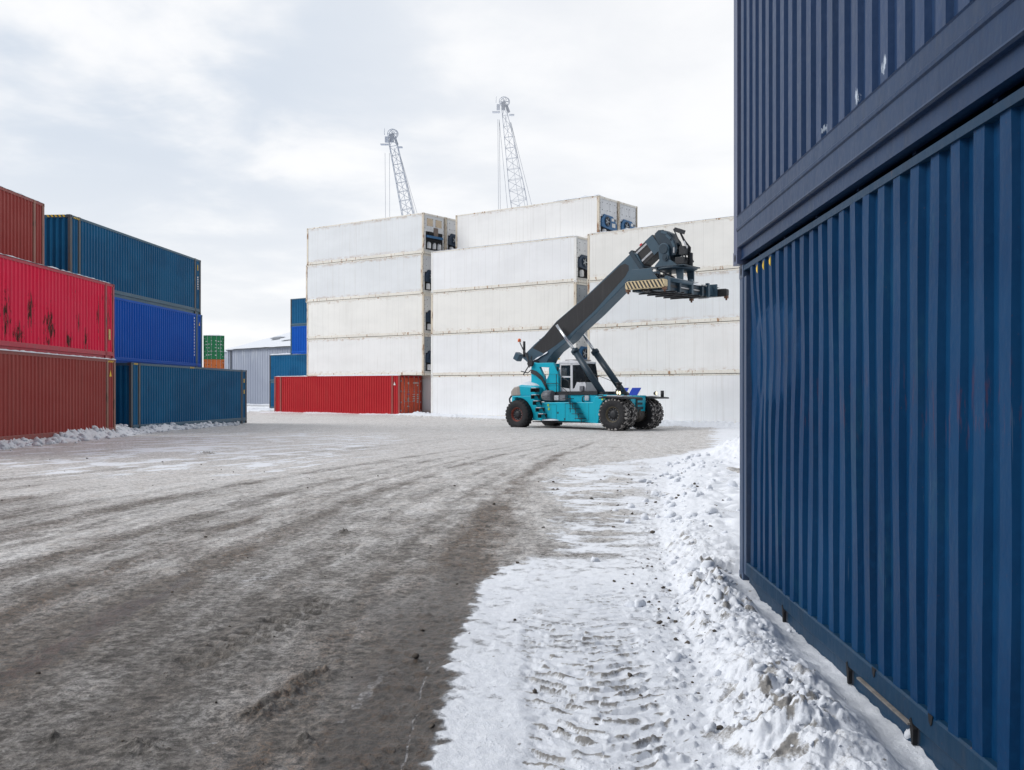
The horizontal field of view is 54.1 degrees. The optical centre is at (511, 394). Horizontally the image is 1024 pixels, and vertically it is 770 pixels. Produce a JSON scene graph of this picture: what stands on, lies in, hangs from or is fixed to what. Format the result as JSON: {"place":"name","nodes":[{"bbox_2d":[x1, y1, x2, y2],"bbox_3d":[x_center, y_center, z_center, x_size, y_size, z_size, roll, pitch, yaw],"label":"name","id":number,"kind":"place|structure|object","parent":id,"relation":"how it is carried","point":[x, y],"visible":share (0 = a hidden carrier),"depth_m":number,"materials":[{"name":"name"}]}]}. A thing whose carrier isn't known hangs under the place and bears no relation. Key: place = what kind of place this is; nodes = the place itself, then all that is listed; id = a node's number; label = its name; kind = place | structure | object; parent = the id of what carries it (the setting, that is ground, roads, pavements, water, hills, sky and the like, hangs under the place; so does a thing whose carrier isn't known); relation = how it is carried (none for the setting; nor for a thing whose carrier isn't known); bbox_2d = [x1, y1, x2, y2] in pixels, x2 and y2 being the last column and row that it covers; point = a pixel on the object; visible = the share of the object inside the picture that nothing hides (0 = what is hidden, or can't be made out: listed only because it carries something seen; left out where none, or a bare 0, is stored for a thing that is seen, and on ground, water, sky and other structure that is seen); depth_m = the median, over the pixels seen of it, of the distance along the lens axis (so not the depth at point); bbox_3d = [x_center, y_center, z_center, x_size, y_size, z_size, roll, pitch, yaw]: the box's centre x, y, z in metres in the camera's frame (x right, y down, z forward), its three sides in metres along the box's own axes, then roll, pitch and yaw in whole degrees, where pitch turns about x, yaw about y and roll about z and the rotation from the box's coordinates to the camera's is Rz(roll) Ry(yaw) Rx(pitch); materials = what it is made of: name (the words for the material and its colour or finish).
{"place":"outdoors","nodes":[
{"label":"outdoors","id":0,"kind":"place"},
{"bbox_2d":[0,185,43,203],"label":"roof snow","id":1,"kind":"structure","parent":0,"point":[19,193],"depth_m":35.78,"materials":[{"name":"white snow"}]},
{"bbox_2d":[0,253,113,284],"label":"roof snow","id":2,"kind":"structure","parent":0,"point":[55,268],"depth_m":33.94,"materials":[{"name":"white snow"}]},
{"bbox_2d":[0,0,733,366],"label":"sky","id":3,"kind":"structure","parent":0,"point":[217,133],"materials":[{"name":"white"}]},
{"bbox_2d":[307,335,430,375],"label":"refrigerated container","id":4,"kind":"object","parent":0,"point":[406,355],"visible":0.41,"depth_m":74.44,"materials":[{"name":"white metal"}]},
{"bbox_2d":[307,294,430,338],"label":"refrigerated container","id":5,"kind":"object","parent":4,"relation":"on","point":[402,315],"visible":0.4,"depth_m":74.44,"materials":[{"name":"white metal"}]},
{"bbox_2d":[306,253,430,302],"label":"refrigerated container","id":6,"kind":"object","parent":5,"relation":"on","point":[387,276],"visible":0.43,"depth_m":74.50,"materials":[{"name":"white metal"}]},
{"bbox_2d":[307,212,445,264],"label":"refrigerated container","id":7,"kind":"object","parent":6,"relation":"on","point":[418,233],"visible":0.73,"depth_m":74.01,"materials":[{"name":"white metal"}]},
{"bbox_2d":[0,404,937,769],"bbox_3d":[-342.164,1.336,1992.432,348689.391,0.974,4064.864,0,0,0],"label":"ground","id":8,"kind":"structure","parent":0,"point":[106,548],"depth_m":7.72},
{"bbox_2d":[0,350,115,439],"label":"shipping container","id":9,"kind":"object","parent":8,"relation":"on","point":[45,395],"visible":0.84,"depth_m":33.49,"materials":[{"name":"metal"}]},
{"bbox_2d":[0,254,114,359],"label":"shipping container","id":10,"kind":"object","parent":9,"relation":"on","point":[44,309],"visible":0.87,"depth_m":33.68,"materials":[{"name":"red metal"}]},
{"bbox_2d":[0,349,115,359],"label":"roof snow","id":11,"kind":"structure","parent":9,"relation":"on","point":[54,354],"depth_m":33.17,"materials":[{"name":"white snow"}]},
{"bbox_2d":[116,362,246,427],"bbox_3d":[-16.386,0.120,48.437,2.448,2.900,13.716,0,0,5],"label":"shipping container","id":12,"kind":"object","parent":8,"relation":"on","point":[152,394],"visible":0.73,"depth_m":46.12,"materials":[{"name":"blue metal"}]},
{"bbox_2d":[223,332,289,403],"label":"warehouse","id":13,"kind":"structure","parent":8,"relation":"on","point":[252,358],"depth_m":160.54,"materials":[{"name":"grey metal"}]},
{"bbox_2d":[269,382,273,407],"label":"shipping container","id":14,"kind":"object","parent":8,"relation":"on","point":[271,394],"visible":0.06,"depth_m":106.81,"materials":[{"name":"blue metal"}]},
{"bbox_2d":[269,354,306,381],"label":"shipping container","id":15,"kind":"object","parent":14,"relation":"on","point":[289,365],"visible":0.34,"depth_m":105.35,"materials":[{"name":"blue metal"}]},
{"bbox_2d":[290,326,306,353],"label":"shipping container","id":16,"kind":"object","parent":15,"relation":"on","point":[298,339],"visible":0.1,"depth_m":104.31,"materials":[{"name":"blue metal"}]},
{"bbox_2d":[290,298,306,326],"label":"shipping container","id":17,"kind":"object","parent":16,"relation":"on","point":[298,311],"visible":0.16,"depth_m":104.31,"materials":[{"name":"blue metal"}]},
{"bbox_2d":[274,375,421,413],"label":"shipping container","id":18,"kind":"object","parent":8,"relation":"on","point":[393,394],"visible":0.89,"depth_m":75.60,"materials":[{"name":"metal"}]},
{"bbox_2d":[318,374,398,375],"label":"roof snow","id":19,"kind":"structure","parent":18,"relation":"on","point":[362,375],"depth_m":74.69,"materials":[{"name":"white snow"}]},
{"bbox_2d":[401,376,410,412],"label":"door","id":20,"kind":"structure","parent":18,"relation":"in","point":[405,382],"depth_m":73.04,"materials":[{"name":"metal"}]},
{"bbox_2d":[411,377,420,412],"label":"door","id":21,"kind":"structure","parent":18,"relation":"in","point":[415,389],"depth_m":73.88,"materials":[{"name":"metal"}]},
{"bbox_2d":[380,128,416,217],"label":"harbour crane","id":22,"kind":"object","parent":8,"relation":"on","point":[391,137],"visible":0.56,"depth_m":180.93,"materials":[{"name":"metal"}]},
{"bbox_2d":[0,458,798,768],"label":"mud clod","id":23,"kind":"object","parent":8,"relation":"on","point":[432,725],"visible":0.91,"depth_m":7.38,"materials":[{"name":"brown soil"}]},
{"bbox_2d":[422,376,430,412],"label":"refrigerated container","id":24,"kind":"object","parent":8,"relation":"on","point":[426,394],"depth_m":74.42,"materials":[{"name":"white metal"}]},
{"bbox_2d":[0,421,910,769],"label":"snow clod","id":25,"kind":"object","parent":8,"relation":"on","point":[672,657],"visible":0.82,"depth_m":9.93,"materials":[{"name":"white snow"}]},
{"bbox_2d":[431,375,548,415],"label":"refrigerated container","id":26,"kind":"object","parent":8,"relation":"on","point":[489,395],"visible":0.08,"depth_m":67.90,"materials":[{"name":"white metal"}]},
{"bbox_2d":[431,329,586,375],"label":"refrigerated container","id":27,"kind":"object","parent":26,"relation":"on","point":[479,353],"visible":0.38,"depth_m":67.30,"materials":[{"name":"white metal"}]},
{"bbox_2d":[431,282,586,334],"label":"refrigerated container","id":28,"kind":"object","parent":27,"relation":"on","point":[536,307],"visible":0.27,"depth_m":66.37,"materials":[{"name":"white metal"}]},
{"bbox_2d":[431,236,586,292],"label":"refrigerated container","id":29,"kind":"object","parent":28,"relation":"on","point":[547,261],"visible":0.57,"depth_m":65.97,"materials":[{"name":"white metal"}]},
{"bbox_2d":[433,235,574,251],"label":"roof snow","id":30,"kind":"structure","parent":29,"relation":"on","point":[513,242],"depth_m":65.70,"materials":[{"name":"white snow"}]},
{"bbox_2d":[492,96,531,208],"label":"harbour crane","id":31,"kind":"object","parent":8,"relation":"on","point":[503,104],"visible":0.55,"depth_m":181.26,"materials":[{"name":"grey metal"}]},
{"bbox_2d":[505,227,728,430],"bbox_3d":[4.798,-3.196,52.283,11.218,10.030,6.116,0,0,38],"label":"reach stacker","id":32,"kind":"object","parent":8,"relation":"on","point":[571,391],"visible":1,"depth_m":51.76,"materials":[{"name":"teal metal"}]},
{"bbox_2d":[598,374,739,422],"bbox_3d":[10.176,0.302,58.562,12.332,2.896,2.442,0,0,39],"label":"refrigerated container","id":33,"kind":"object","parent":8,"relation":"on","point":[704,397],"visible":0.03,"depth_m":56.99,"materials":[{"name":"white metal"}]},
{"bbox_2d":[587,321,739,375],"bbox_3d":[10.176,-2.594,58.562,12.332,2.896,2.442,0,0,39],"label":"refrigerated container","id":34,"kind":"object","parent":33,"relation":"on","point":[697,348],"visible":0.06,"depth_m":57.89,"materials":[{"name":"white metal"}]},
{"bbox_2d":[587,268,739,327],"bbox_3d":[10.176,-5.490,58.562,12.332,2.896,2.442,0,0,39],"label":"refrigerated container","id":35,"kind":"object","parent":34,"relation":"on","point":[631,308],"visible":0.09,"depth_m":57.48,"materials":[{"name":"white metal"}]},
{"bbox_2d":[587,216,739,280],"bbox_3d":[10.176,-8.386,58.562,12.332,2.896,2.442,0,0,39],"label":"refrigerated container","id":36,"kind":"object","parent":35,"relation":"on","point":[710,242],"visible":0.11,"depth_m":57.44,"materials":[{"name":"white metal"}]},
{"bbox_2d":[739,86,1023,769],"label":"shipping container","id":37,"kind":"object","parent":8,"relation":"on","point":[882,444],"visible":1,"depth_m":5.05,"materials":[{"name":"metal"}]},
{"bbox_2d":[733,0,1023,265],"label":"shipping container","id":38,"kind":"object","parent":37,"relation":"on","point":[837,102],"visible":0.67,"depth_m":5.90,"materials":[{"name":"metal"}]},
{"bbox_3d":[-18.205,0.120,46.524,2.446,2.900,13.716,0,0,4],"label":"shipping container","id":39,"kind":"object","parent":8,"relation":"on","visible":0},
{"bbox_2d":[114,297,201,366],"bbox_3d":[-18.174,-2.776,46.674,2.448,2.900,13.716,0,0,4],"label":"shipping container","id":40,"kind":"object","parent":39,"relation":"on","point":[148,333],"visible":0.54,"depth_m":47.56,"materials":[{"name":"blue metal"}]},
{"bbox_2d":[44,214,200,314],"bbox_3d":[-18.204,-5.672,46.522,2.448,2.900,13.720,0,0,4],"label":"shipping container","id":41,"kind":"object","parent":40,"relation":"on","point":[129,267],"visible":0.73,"depth_m":44.43,"materials":[{"name":"blue metal"}]},
{"bbox_2d":[554,194,603,201],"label":"roof snow","id":42,"kind":"structure","parent":0,"point":[578,197],"depth_m":65.76,"materials":[{"name":"white snow"}]},
{"bbox_2d":[591,216,731,233],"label":"roof snow","id":43,"kind":"structure","parent":0,"point":[664,224],"depth_m":58.63,"materials":[{"name":"white snow"}]},
{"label":"refrigerated container","id":44,"kind":"object","parent":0,"visible":0},
{"bbox_2d":[446,217,455,249],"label":"refrigerated container","id":45,"kind":"object","parent":44,"relation":"on","point":[450,231],"visible":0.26,"depth_m":73.71,"materials":[{"name":"white metal"}]},
{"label":"refrigerated container","id":46,"kind":"object","parent":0,"visible":0},
{"bbox_2d":[455,195,618,248],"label":"refrigerated container","id":47,"kind":"object","parent":46,"relation":"on","point":[582,217],"visible":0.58,"depth_m":67.68,"materials":[{"name":"white metal"}]},
{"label":"refrigerated container","id":48,"kind":"object","parent":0,"visible":0},
{"bbox_2d":[619,201,637,229],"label":"refrigerated container","id":49,"kind":"object","parent":48,"relation":"on","point":[628,215],"visible":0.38,"depth_m":67.60,"materials":[{"name":"white metal"}]},
{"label":"shipping container","id":50,"kind":"object","parent":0,"visible":0},
{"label":"shipping container","id":51,"kind":"object","parent":50,"relation":"on","visible":0},
{"bbox_2d":[0,187,44,264],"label":"shipping container","id":52,"kind":"object","parent":51,"relation":"on","point":[21,226],"visible":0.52,"depth_m":35.78,"materials":[{"name":"metal"}]},
{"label":"shipping container","id":53,"kind":"object","parent":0,"visible":0},
{"bbox_2d":[203,359,223,368],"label":"shipping container","id":54,"kind":"object","parent":53,"relation":"on","point":[211,363],"visible":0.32,"depth_m":121.70,"materials":[{"name":"metal"}]},
{"bbox_2d":[205,360,213,367],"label":"door","id":55,"kind":"structure","parent":54,"relation":"in","point":[211,363],"depth_m":121.54,"materials":[{"name":"metal"}]},
{"bbox_2d":[203,335,223,359],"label":"shipping container","id":56,"kind":"object","parent":54,"relation":"on","point":[213,347],"visible":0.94,"depth_m":121.70,"materials":[{"name":"metal"}]},
{"bbox_2d":[205,336,213,358],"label":"door","id":57,"kind":"structure","parent":56,"relation":"in","point":[210,348],"depth_m":121.54,"materials":[{"name":"metal"}]},
{"bbox_2d":[214,336,222,358],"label":"door","id":58,"kind":"structure","parent":56,"relation":"in","point":[218,353],"depth_m":121.81,"materials":[{"name":"metal"}]},
{"bbox_2d":[214,360,222,368],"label":"door","id":59,"kind":"structure","parent":54,"relation":"in","point":[219,364],"depth_m":121.81,"materials":[{"name":"metal"}]}
]}

